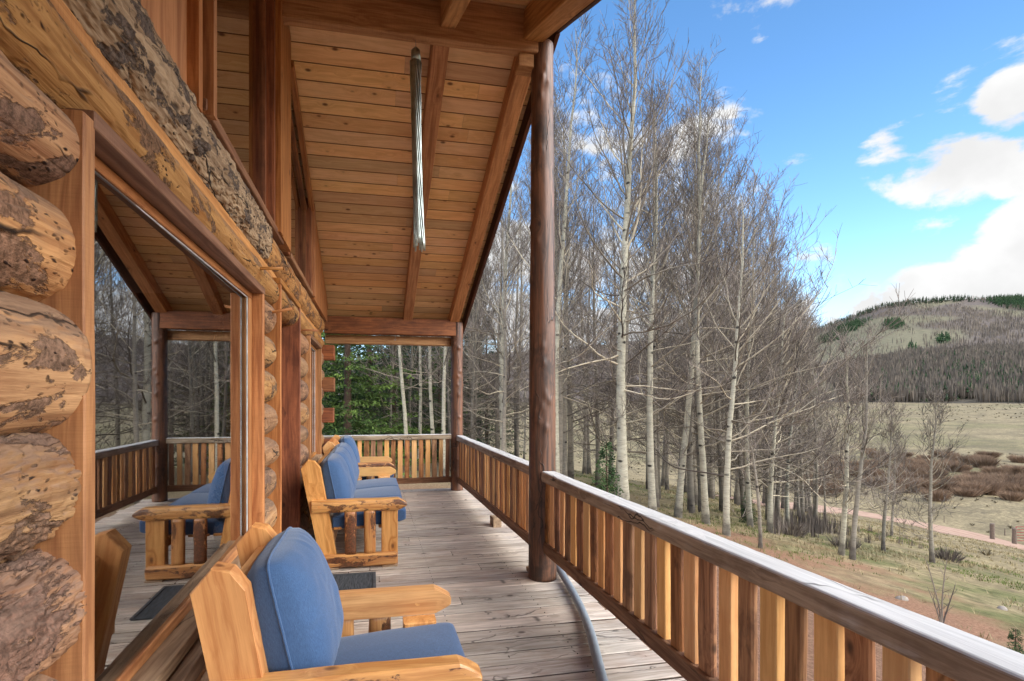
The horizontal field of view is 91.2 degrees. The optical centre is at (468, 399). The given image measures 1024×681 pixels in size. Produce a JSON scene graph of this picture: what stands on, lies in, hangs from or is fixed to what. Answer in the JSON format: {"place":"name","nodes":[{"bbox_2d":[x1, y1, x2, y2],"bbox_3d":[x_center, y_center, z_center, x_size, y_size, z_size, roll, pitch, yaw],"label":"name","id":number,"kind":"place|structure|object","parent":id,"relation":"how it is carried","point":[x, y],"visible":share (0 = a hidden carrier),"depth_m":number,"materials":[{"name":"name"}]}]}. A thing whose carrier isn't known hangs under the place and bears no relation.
{"place":"outdoors","nodes":[
{"label":"outdoors","id":0,"kind":"place"},
{"bbox_2d":[322,0,1023,359],"label":"sky","id":1,"kind":"structure","parent":0,"point":[905,118],"materials":[{"name":"blue"}]},
{"bbox_2d":[323,299,1023,680],"bbox_3d":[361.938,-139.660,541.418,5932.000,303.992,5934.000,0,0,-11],"label":"ground","id":2,"kind":"structure","parent":0,"point":[1003,433],"depth_m":45.70,"materials":[{"name":"plant"}]},
{"bbox_2d":[0,0,334,680],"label":"log cabin","id":3,"kind":"object","parent":2,"relation":"on","point":[158,451],"visible":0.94,"depth_m":2.12,"materials":[{"name":"brown wood"}]},
{"bbox_2d":[26,108,264,680],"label":"window","id":4,"kind":"structure","parent":3,"relation":"in","point":[107,171],"depth_m":1.86,"materials":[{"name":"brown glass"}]},
{"bbox_2d":[203,0,283,244],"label":"gable window","id":5,"kind":"structure","parent":3,"relation":"in","point":[244,125],"depth_m":3.20,"materials":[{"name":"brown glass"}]},
{"bbox_2d":[265,277,300,533],"bbox_3d":[-1.668,0.286,4.363,0.261,2.450,1.101,0,0,-11],"label":"door","id":6,"kind":"structure","parent":3,"relation":"in","point":[286,368],"depth_m":4.84,"materials":[{"name":"wood"}]},
{"bbox_2d":[284,111,313,297],"bbox_3d":[-1.781,-2.053,5.232,0.146,1.656,1.852,0,0,-11],"label":"gable window","id":7,"kind":"structure","parent":3,"relation":"in","point":[299,259],"depth_m":5.37,"materials":[{"name":"brown glass"}]},
{"bbox_2d":[301,334,321,465],"bbox_3d":[-2.043,0.052,6.338,0.255,1.618,1.322,0,0,-11],"label":"window","id":8,"kind":"structure","parent":3,"relation":"in","point":[313,357],"depth_m":6.82,"materials":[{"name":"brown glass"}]},
{"bbox_2d":[94,0,600,345],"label":"porch roof","id":9,"kind":"structure","parent":3,"relation":"attached to","point":[351,59],"depth_m":5.39,"materials":[{"name":"brown wood"}]},
{"bbox_2d":[410,40,425,251],"bbox_3d":[-0.408,-2.045,4.016,0.129,1.690,0.099,0,0,-11],"label":"wind chime","id":10,"kind":"object","parent":9,"relation":"hanging from","point":[415,92],"visible":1,"depth_m":3.98,"materials":[{"name":"metal"}]},
{"bbox_2d":[321,333,382,452],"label":"spruce tree","id":11,"kind":"object","parent":2,"relation":"on","point":[330,430],"visible":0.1,"depth_m":14.91,"materials":[{"name":"green plant"}]},
{"bbox_2d":[321,334,388,454],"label":"spruce tree","id":12,"kind":"object","parent":2,"relation":"on","point":[336,423],"visible":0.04,"depth_m":17.38,"materials":[{"name":"green plant"}]},
{"bbox_2d":[324,334,428,434],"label":"spruce tree","id":13,"kind":"object","parent":2,"relation":"on","point":[389,358],"visible":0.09,"depth_m":21.87,"materials":[{"name":"green plant"}]},
{"bbox_2d":[321,331,436,476],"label":"spruce tree","id":14,"kind":"object","parent":2,"relation":"on","point":[347,381],"visible":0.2,"depth_m":14.43,"materials":[{"name":"green plant"}]},
{"bbox_2d":[352,335,417,462],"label":"aspen tree","id":15,"kind":"object","parent":2,"relation":"on","point":[390,399],"visible":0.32,"depth_m":15.56,"materials":[{"name":"grey plant"}]},
{"bbox_2d":[335,335,446,459],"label":"spruce tree","id":16,"kind":"object","parent":2,"relation":"on","point":[394,408],"visible":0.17,"depth_m":18.38,"materials":[{"name":"green plant"}]},
{"bbox_2d":[353,336,434,461],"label":"aspen tree","id":17,"kind":"object","parent":2,"relation":"on","point":[409,405],"visible":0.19,"depth_m":17.12,"materials":[{"name":"grey plant"}]},
{"bbox_2d":[355,336,439,475],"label":"aspen tree","id":18,"kind":"object","parent":2,"relation":"on","point":[430,406],"visible":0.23,"depth_m":13.85,"materials":[{"name":"grey plant"}]},
{"bbox_2d":[336,306,498,473],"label":"aspen tree","id":19,"kind":"object","parent":2,"relation":"on","point":[403,396],"visible":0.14,"depth_m":13.51,"materials":[{"name":"grey plant"}]},
{"bbox_2d":[374,346,496,431],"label":"aspen tree","id":20,"kind":"object","parent":2,"relation":"on","point":[441,387],"visible":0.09,"depth_m":20.45,"materials":[{"name":"grey plant"}]},
{"bbox_2d":[397,331,479,470],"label":"aspen tree","id":21,"kind":"object","parent":2,"relation":"on","point":[420,401],"visible":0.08,"depth_m":14.51,"materials":[{"name":"grey plant"}]},
{"bbox_2d":[411,346,469,460],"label":"spruce tree","id":22,"kind":"object","parent":2,"relation":"on","point":[440,403],"visible":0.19,"depth_m":19.39,"materials":[{"name":"green plant"}]},
{"bbox_2d":[400,306,487,466],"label":"aspen tree","id":23,"kind":"object","parent":2,"relation":"on","point":[448,418],"visible":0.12,"depth_m":17.08,"materials":[{"name":"grey plant"}]},
{"bbox_2d":[404,299,498,475],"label":"aspen tree","id":24,"kind":"object","parent":2,"relation":"on","point":[443,381],"visible":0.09,"depth_m":13.40,"materials":[{"name":"grey plant"}]},
{"bbox_2d":[413,269,518,445],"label":"aspen tree","id":25,"kind":"object","parent":2,"relation":"on","point":[479,386],"visible":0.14,"depth_m":20.03,"materials":[{"name":"grey plant"}]},
{"bbox_2d":[404,261,528,452],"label":"aspen tree","id":26,"kind":"object","parent":2,"relation":"on","point":[472,394],"visible":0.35,"depth_m":15.91,"materials":[{"name":"grey plant"}]},
{"bbox_2d":[405,234,528,439],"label":"aspen tree","id":27,"kind":"object","parent":2,"relation":"on","point":[488,274],"visible":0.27,"depth_m":18.52,"materials":[{"name":"grey plant"}]},
{"bbox_2d":[411,204,528,449],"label":"aspen tree","id":28,"kind":"object","parent":2,"relation":"on","point":[496,417],"visible":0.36,"depth_m":19.90,"materials":[{"name":"grey plant"}]},
{"bbox_2d":[465,308,526,458],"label":"spruce tree","id":29,"kind":"object","parent":2,"relation":"on","point":[488,443],"visible":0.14,"depth_m":29.83,"materials":[{"name":"green plant"}]},
{"bbox_2d":[307,488,685,680],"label":"porch deck","id":30,"kind":"structure","parent":2,"relation":"on","point":[492,587],"depth_m":3.74,"materials":[{"name":"grey wood"}]},
{"bbox_2d":[190,522,481,680],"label":"log armchair","id":31,"kind":"object","parent":30,"relation":"on","point":[281,606],"visible":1,"depth_m":1.70,"materials":[{"name":"fabric"}]},
{"bbox_2d":[301,441,406,569],"bbox_3d":[-1.218,1.024,5.513,0.932,0.977,2.200,0,0,-11],"label":"armchair","id":32,"kind":"object","parent":30,"relation":"on","point":[343,492],"visible":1,"depth_m":4.50,"materials":[{"name":"brown wood"}]},
{"bbox_2d":[333,571,375,589],"bbox_3d":[-1.069,1.500,3.974,0.658,0.014,0.620,0,0,-11],"label":"door mat","id":33,"kind":"object","parent":30,"relation":"on","point":[351,581],"depth_m":4.14,"materials":[{"name":"fabric"}]},
{"bbox_2d":[329,435,393,479],"bbox_3d":[-1.583,1.024,7.403,0.932,0.977,0.810,0,0,-11],"label":"log armchair","id":34,"kind":"object","parent":30,"relation":"on","point":[378,461],"visible":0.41,"depth_m":7.17,"materials":[{"name":"brown wood"}]},
{"bbox_2d":[450,322,463,490],"bbox_3d":[-0.193,0.110,8.363,0.223,2.800,0.231,0,0,-11],"label":"porch post","id":35,"kind":"object","parent":30,"relation":"on","point":[456,407],"visible":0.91,"depth_m":8.27,"materials":[{"name":"wood"}]},
{"bbox_2d":[324,434,450,483],"bbox_3d":[-1.352,0.976,8.162,2.164,0.810,0.125,0,0,-11],"label":"porch railing","id":36,"kind":"object","parent":35,"relation":"attached to","point":[414,478],"visible":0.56,"depth_m":8.22,"materials":[{"name":"brown wood"}]},
{"bbox_2d":[526,39,556,581],"bbox_3d":[0.628,-0.745,4.266,0.251,4.510,0.290,0,0,-11],"label":"porch post","id":37,"kind":"object","parent":30,"relation":"on","point":[541,567],"visible":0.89,"depth_m":4.15,"materials":[{"name":"brown wood"}]},
{"bbox_2d":[456,435,528,544],"bbox_3d":[0.238,0.979,6.310,0.128,0.780,3.965,0,0,-11],"label":"porch railing","id":38,"kind":"object","parent":37,"relation":"attached to","point":[494,481],"visible":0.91,"depth_m":5.67,"materials":[{"name":"brown wood"}]},
{"bbox_2d":[541,471,1023,680],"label":"porch railing","id":39,"kind":"object","parent":37,"relation":"attached to","point":[647,576],"visible":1,"depth_m":2.00,"materials":[{"name":"brown wood"}]},
{"bbox_2d":[556,564,607,680],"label":"drain pipe","id":40,"kind":"object","parent":30,"relation":"on","point":[598,666],"visible":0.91,"depth_m":3.16,"materials":[{"name":"grey plastic"}]},
{"bbox_2d":[441,202,557,450],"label":"aspen tree","id":41,"kind":"object","parent":2,"relation":"on","point":[504,415],"visible":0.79,"depth_m":12.83,"materials":[{"name":"grey plant"}]},
{"bbox_2d":[477,193,529,449],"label":"aspen tree","id":42,"kind":"object","parent":2,"relation":"on","point":[517,321],"visible":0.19,"depth_m":28.98,"materials":[{"name":"grey plant"}]},
{"bbox_2d":[412,128,616,451],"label":"aspen tree","id":43,"kind":"object","parent":2,"relation":"on","point":[501,355],"visible":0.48,"depth_m":14.48,"materials":[{"name":"grey plant"}]},
{"bbox_2d":[477,186,580,456],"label":"aspen tree","id":44,"kind":"object","parent":2,"relation":"on","point":[516,453],"visible":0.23,"depth_m":27.72,"materials":[{"name":"grey plant"}]},
{"bbox_2d":[403,139,674,451],"bbox_3d":[2.379,-3.288,18.480,9.661,12.629,6.211,0,0,2],"label":"aspen tree","id":45,"kind":"object","parent":2,"relation":"on","point":[517,427],"visible":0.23,"depth_m":18.06,"materials":[{"name":"grey plant"}]},
{"bbox_2d":[500,9,621,472],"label":"aspen tree","id":46,"kind":"object","parent":2,"relation":"on","point":[562,238],"visible":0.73,"depth_m":12.52,"materials":[{"name":"grey plant"}]},
{"bbox_2d":[496,109,636,476],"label":"aspen tree","id":47,"kind":"object","parent":2,"relation":"on","point":[564,469],"visible":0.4,"depth_m":15.40,"materials":[{"name":"grey plant"}]},
{"bbox_2d":[518,158,644,442],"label":"aspen tree","id":48,"kind":"object","parent":2,"relation":"on","point":[569,326],"visible":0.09,"depth_m":23.82,"materials":[{"name":"grey plant"}]},
{"bbox_2d":[487,105,676,478],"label":"aspen tree","id":49,"kind":"object","parent":2,"relation":"on","point":[570,464],"visible":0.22,"depth_m":20.49,"materials":[{"name":"grey plant"}]},
{"bbox_2d":[528,215,636,473],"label":"aspen tree","id":50,"kind":"object","parent":2,"relation":"on","point":[589,471],"visible":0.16,"depth_m":32.24,"materials":[{"name":"grey plant"}]},
{"bbox_2d":[507,102,667,473],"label":"aspen tree","id":51,"kind":"object","parent":2,"relation":"on","point":[560,380],"visible":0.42,"depth_m":13.37,"materials":[{"name":"grey plant"}]},
{"bbox_2d":[508,82,693,452],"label":"aspen tree","id":52,"kind":"object","parent":2,"relation":"on","point":[578,294],"visible":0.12,"depth_m":18.99,"materials":[{"name":"grey plant"}]},
{"bbox_2d":[528,170,683,484],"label":"aspen tree","id":53,"kind":"object","parent":2,"relation":"on","point":[612,442],"visible":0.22,"depth_m":22.74,"materials":[{"name":"grey plant"}]},
{"bbox_2d":[590,440,623,496],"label":"spruce tree","id":54,"kind":"object","parent":2,"relation":"on","point":[613,477],"visible":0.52,"depth_m":10.96,"materials":[{"name":"green plant"}]},
{"bbox_2d":[561,229,664,473],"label":"aspen tree","id":55,"kind":"object","parent":2,"relation":"on","point":[584,468],"visible":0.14,"depth_m":30.27,"materials":[{"name":"grey plant"}]},
{"bbox_2d":[561,174,685,485],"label":"aspen tree","id":56,"kind":"object","parent":2,"relation":"on","point":[597,477],"visible":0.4,"depth_m":20.04,"materials":[{"name":"grey plant"}]},
{"bbox_2d":[509,0,742,500],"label":"aspen tree","id":57,"kind":"object","parent":2,"relation":"on","point":[622,461],"visible":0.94,"depth_m":11.91,"materials":[{"name":"grey plant"}]},
{"bbox_2d":[555,55,729,495],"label":"aspen tree","id":58,"kind":"object","parent":2,"relation":"on","point":[627,305],"visible":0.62,"depth_m":12.95,"materials":[{"name":"grey plant"}]},
{"bbox_2d":[592,160,707,489],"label":"aspen tree","id":59,"kind":"object","parent":2,"relation":"on","point":[646,337],"visible":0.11,"depth_m":25.03,"materials":[{"name":"grey plant"}]},
{"bbox_2d":[561,131,745,498],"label":"aspen tree","id":60,"kind":"object","parent":2,"relation":"on","point":[658,462],"visible":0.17,"depth_m":19.42,"materials":[{"name":"grey plant"}]},
{"bbox_2d":[583,73,733,510],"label":"aspen tree","id":61,"kind":"object","parent":2,"relation":"on","point":[652,503],"visible":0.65,"depth_m":12.64,"materials":[{"name":"grey plant"}]},
{"bbox_2d":[567,76,762,507],"bbox_3d":[5.728,-3.488,16.023,7.056,13.703,5.254,0,0,-15],"label":"aspen tree","id":62,"kind":"object","parent":2,"relation":"on","point":[655,456],"visible":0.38,"depth_m":15.54,"materials":[{"name":"grey plant"}]},
{"bbox_2d":[631,229,705,486],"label":"aspen tree","id":63,"kind":"object","parent":2,"relation":"on","point":[663,476],"visible":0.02,"depth_m":32.22,"materials":[{"name":"grey plant"}]},
{"bbox_2d":[606,272,736,489],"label":"aspen tree","id":64,"kind":"object","parent":2,"relation":"on","point":[666,472],"visible":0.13,"depth_m":28.26,"materials":[{"name":"grey plant"}]},
{"bbox_2d":[585,88,773,504],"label":"aspen tree","id":65,"kind":"object","parent":2,"relation":"on","point":[695,487],"visible":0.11,"depth_m":19.92,"materials":[{"name":"grey plant"}]},
{"bbox_2d":[632,281,736,492],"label":"aspen tree","id":66,"kind":"object","parent":2,"relation":"on","point":[685,487],"visible":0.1,"depth_m":28.62,"materials":[{"name":"grey plant"}]},
{"bbox_2d":[570,33,819,517],"bbox_3d":[6.018,-3.327,14.154,4.125,13.134,5.571,0,0,-26],"label":"aspen tree","id":67,"kind":"object","parent":2,"relation":"on","point":[678,510],"visible":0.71,"depth_m":13.35,"materials":[{"name":"grey plant"}]},
{"bbox_2d":[663,182,764,498],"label":"aspen tree","id":68,"kind":"object","parent":2,"relation":"on","point":[710,490],"visible":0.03,"depth_m":27.14,"materials":[{"name":"grey plant"}]},
{"bbox_2d":[588,129,843,511],"bbox_3d":[8.420,-2.528,16.485,9.660,12.629,6.211,0,0,-26],"label":"aspen tree","id":69,"kind":"object","parent":2,"relation":"on","point":[698,475],"visible":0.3,"depth_m":16.26,"materials":[{"name":"grey plant"}]},
{"bbox_2d":[660,187,808,517],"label":"aspen tree","id":70,"kind":"object","parent":2,"relation":"on","point":[742,490],"visible":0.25,"depth_m":17.37,"materials":[{"name":"grey plant"}]},
{"bbox_2d":[628,137,845,511],"bbox_3d":[8.883,-2.824,18.211,5.411,14.114,7.267,0,0,-40],"label":"aspen tree","id":71,"kind":"object","parent":2,"relation":"on","point":[721,482],"visible":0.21,"depth_m":18.37,"materials":[{"name":"grey plant"}]},
{"bbox_2d":[571,107,903,513],"bbox_3d":[6.818,-2.731,14.841,6.211,12.629,9.661,0,0,-19],"label":"aspen tree","id":72,"kind":"object","parent":2,"relation":"on","point":[690,491],"visible":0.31,"depth_m":15.21,"materials":[{"name":"grey plant"}]},
{"bbox_2d":[727,411,763,548],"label":"aspen tree","id":73,"kind":"object","parent":2,"relation":"on","point":[760,543],"visible":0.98,"depth_m":10.47,"materials":[{"name":"grey plant"}]},
{"bbox_2d":[694,216,806,481],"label":"aspen tree","id":74,"kind":"object","parent":2,"relation":"on","point":[745,338],"visible":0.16,"depth_m":20.08,"materials":[{"name":"grey plant"}]},
{"bbox_2d":[682,201,819,505],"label":"aspen tree","id":75,"kind":"object","parent":2,"relation":"on","point":[737,499],"visible":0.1,"depth_m":25.14,"materials":[{"name":"grey plant"}]},
{"bbox_2d":[629,77,873,524],"bbox_3d":[7.291,-2.593,14.022,5.363,11.857,6.475,0,0,12],"label":"aspen tree","id":76,"kind":"object","parent":2,"relation":"on","point":[705,516],"visible":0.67,"depth_m":13.14,"materials":[{"name":"grey plant"}]},
{"bbox_2d":[695,250,818,519],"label":"aspen tree","id":77,"kind":"object","parent":2,"relation":"on","point":[766,494],"visible":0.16,"depth_m":18.47,"materials":[{"name":"grey plant"}]},
{"bbox_2d":[491,401,1023,555],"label":"sage scrub","id":78,"kind":"object","parent":2,"relation":"on","point":[986,552],"visible":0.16,"depth_m":110.09,"materials":[{"name":"plant"}]},
{"bbox_2d":[657,187,885,527],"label":"aspen tree","id":79,"kind":"object","parent":2,"relation":"on","point":[749,518],"visible":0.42,"depth_m":14.51,"materials":[{"name":"grey plant"}]},
{"bbox_2d":[693,275,853,532],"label":"aspen tree","id":80,"kind":"object","parent":2,"relation":"on","point":[770,500],"visible":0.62,"depth_m":13.96,"materials":[{"name":"grey plant"}]},
{"bbox_2d":[673,236,873,516],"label":"aspen tree","id":81,"kind":"object","parent":2,"relation":"on","point":[777,505],"visible":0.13,"depth_m":20.20,"materials":[{"name":"grey plant"}]},
{"bbox_2d":[626,155,921,535],"bbox_3d":[6.375,-1.161,11.738,5.856,8.728,5.461,0,0,28],"label":"aspen tree","id":82,"kind":"object","parent":2,"relation":"on","point":[726,530],"visible":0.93,"depth_m":11.54,"materials":[{"name":"grey plant"}]},
{"bbox_2d":[707,267,857,526],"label":"aspen tree","id":83,"kind":"object","parent":2,"relation":"on","point":[775,473],"visible":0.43,"depth_m":15.84,"materials":[{"name":"grey plant"}]},
{"bbox_2d":[773,517,811,537],"bbox_3d":[9.345,3.629,14.381,1.121,0.614,1.090,0,0,-11],"label":"sage bush","id":84,"kind":"object","parent":2,"relation":"on","point":[795,531],"visible":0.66,"depth_m":14.23,"materials":[{"name":"plant"}]},
{"bbox_2d":[733,308,859,526],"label":"aspen tree","id":85,"kind":"object","parent":2,"relation":"on","point":[787,498],"visible":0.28,"depth_m":16.96,"materials":[{"name":"grey plant"}]},
{"bbox_2d":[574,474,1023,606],"bbox_3d":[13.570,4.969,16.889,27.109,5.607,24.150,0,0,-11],"label":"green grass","id":86,"kind":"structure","parent":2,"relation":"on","point":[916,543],"depth_m":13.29,"materials":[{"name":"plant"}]},
{"bbox_2d":[750,313,863,517],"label":"aspen tree","id":87,"kind":"object","parent":2,"relation":"on","point":[801,475],"visible":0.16,"depth_m":21.86,"materials":[{"name":"grey plant"}]},
{"bbox_2d":[713,316,909,520],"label":"aspen tree","id":88,"kind":"object","parent":2,"relation":"on","point":[815,505],"visible":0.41,"depth_m":18.45,"materials":[{"name":"grey plant"}]},
{"bbox_2d":[761,303,869,513],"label":"aspen tree","id":89,"kind":"object","parent":2,"relation":"on","point":[810,506],"visible":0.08,"depth_m":33.25,"materials":[{"name":"grey plant"}]},
{"bbox_2d":[661,296,1023,361],"bbox_3d":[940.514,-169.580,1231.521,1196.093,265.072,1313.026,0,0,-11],"label":"hillside wood","id":90,"kind":"object","parent":2,"relation":"on","point":[1019,326],"visible":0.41,"depth_m":972.08,"materials":[{"name":"plant"}]},
{"bbox_2d":[798,325,916,555],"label":"aspen tree","id":91,"kind":"object","parent":2,"relation":"on","point":[842,538],"visible":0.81,"depth_m":11.78,"materials":[{"name":"grey plant"}]},
{"bbox_2d":[812,318,920,559],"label":"aspen tree","id":92,"kind":"object","parent":2,"relation":"on","point":[852,551],"visible":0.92,"depth_m":11.41,"materials":[{"name":"grey plant"}]},
{"bbox_2d":[775,295,975,331],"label":"ridge trees","id":93,"kind":"object","parent":2,"relation":"on","point":[958,298],"visible":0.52,"depth_m":1464.51,"materials":[{"name":"plant"}]},
{"bbox_2d":[862,421,915,536],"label":"aspen tree","id":94,"kind":"object","parent":2,"relation":"on","point":[892,515],"visible":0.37,"depth_m":22.62,"materials":[{"name":"grey plant"}]},
{"bbox_2d":[853,396,934,550],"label":"aspen tree","id":95,"kind":"object","parent":2,"relation":"on","point":[883,449],"visible":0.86,"depth_m":14.77,"materials":[{"name":"grey plant"}]},
{"bbox_2d":[817,341,1023,402],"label":"bare hillside wood","id":96,"kind":"object","parent":2,"relation":"on","point":[894,368],"visible":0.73,"depth_m":401.16,"materials":[{"name":"plant"}]},
{"bbox_2d":[818,293,1023,350],"bbox_3d":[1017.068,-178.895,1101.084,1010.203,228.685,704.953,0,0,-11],"label":"hilltop conifers","id":97,"kind":"object","parent":2,"relation":"on","point":[1009,300],"visible":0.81,"depth_m":1245.80,"materials":[{"name":"plant"}]},
{"bbox_2d":[838,347,1022,401],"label":"hillside conifers","id":98,"kind":"object","parent":2,"relation":"on","point":[967,388],"visible":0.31,"depth_m":372.56,"materials":[{"name":"plant"}]},
{"bbox_2d":[886,381,976,562],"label":"aspen tree","id":99,"kind":"object","parent":2,"relation":"on","point":[930,515],"visible":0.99,"depth_m":14.01,"materials":[{"name":"grey plant"}]},
{"bbox_2d":[917,487,954,501],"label":"willow shrub","id":100,"kind":"object","parent":2,"relation":"on","point":[940,494],"visible":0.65,"depth_m":58.45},
{"bbox_2d":[925,558,956,622],"bbox_3d":[6.362,2.594,6.709,0.392,0.934,0.186,0,0,6],"label":"dead sprig","id":101,"kind":"object","parent":2,"relation":"on","point":[940,617],"visible":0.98,"depth_m":6.70,"materials":[{"name":"plant"}]},
{"bbox_2d":[928,544,965,562],"bbox_3d":[14.944,4.750,15.523,1.019,0.558,0.991,0,0,-11],"label":"sage bush","id":102,"kind":"object","parent":2,"relation":"on","point":[943,555],"visible":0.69,"depth_m":15.43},
{"bbox_2d":[945,486,983,496],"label":"willow shrub","id":103,"kind":"object","parent":2,"relation":"on","point":[963,492],"visible":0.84,"depth_m":61.44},
{"bbox_2d":[966,455,1002,467],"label":"willow shrub","id":104,"kind":"object","parent":2,"relation":"on","point":[987,461],"visible":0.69,"depth_m":87.14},
{"bbox_2d":[1006,628,1023,653],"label":"shrub","id":105,"kind":"object","parent":2,"relation":"on","point":[1014,643],"visible":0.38,"depth_m":4.99,"materials":[{"name":"green plant"}]},
{"bbox_2d":[715,495,1023,549],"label":"road","id":106,"kind":"structure","parent":0,"point":[957,532],"depth_m":43.56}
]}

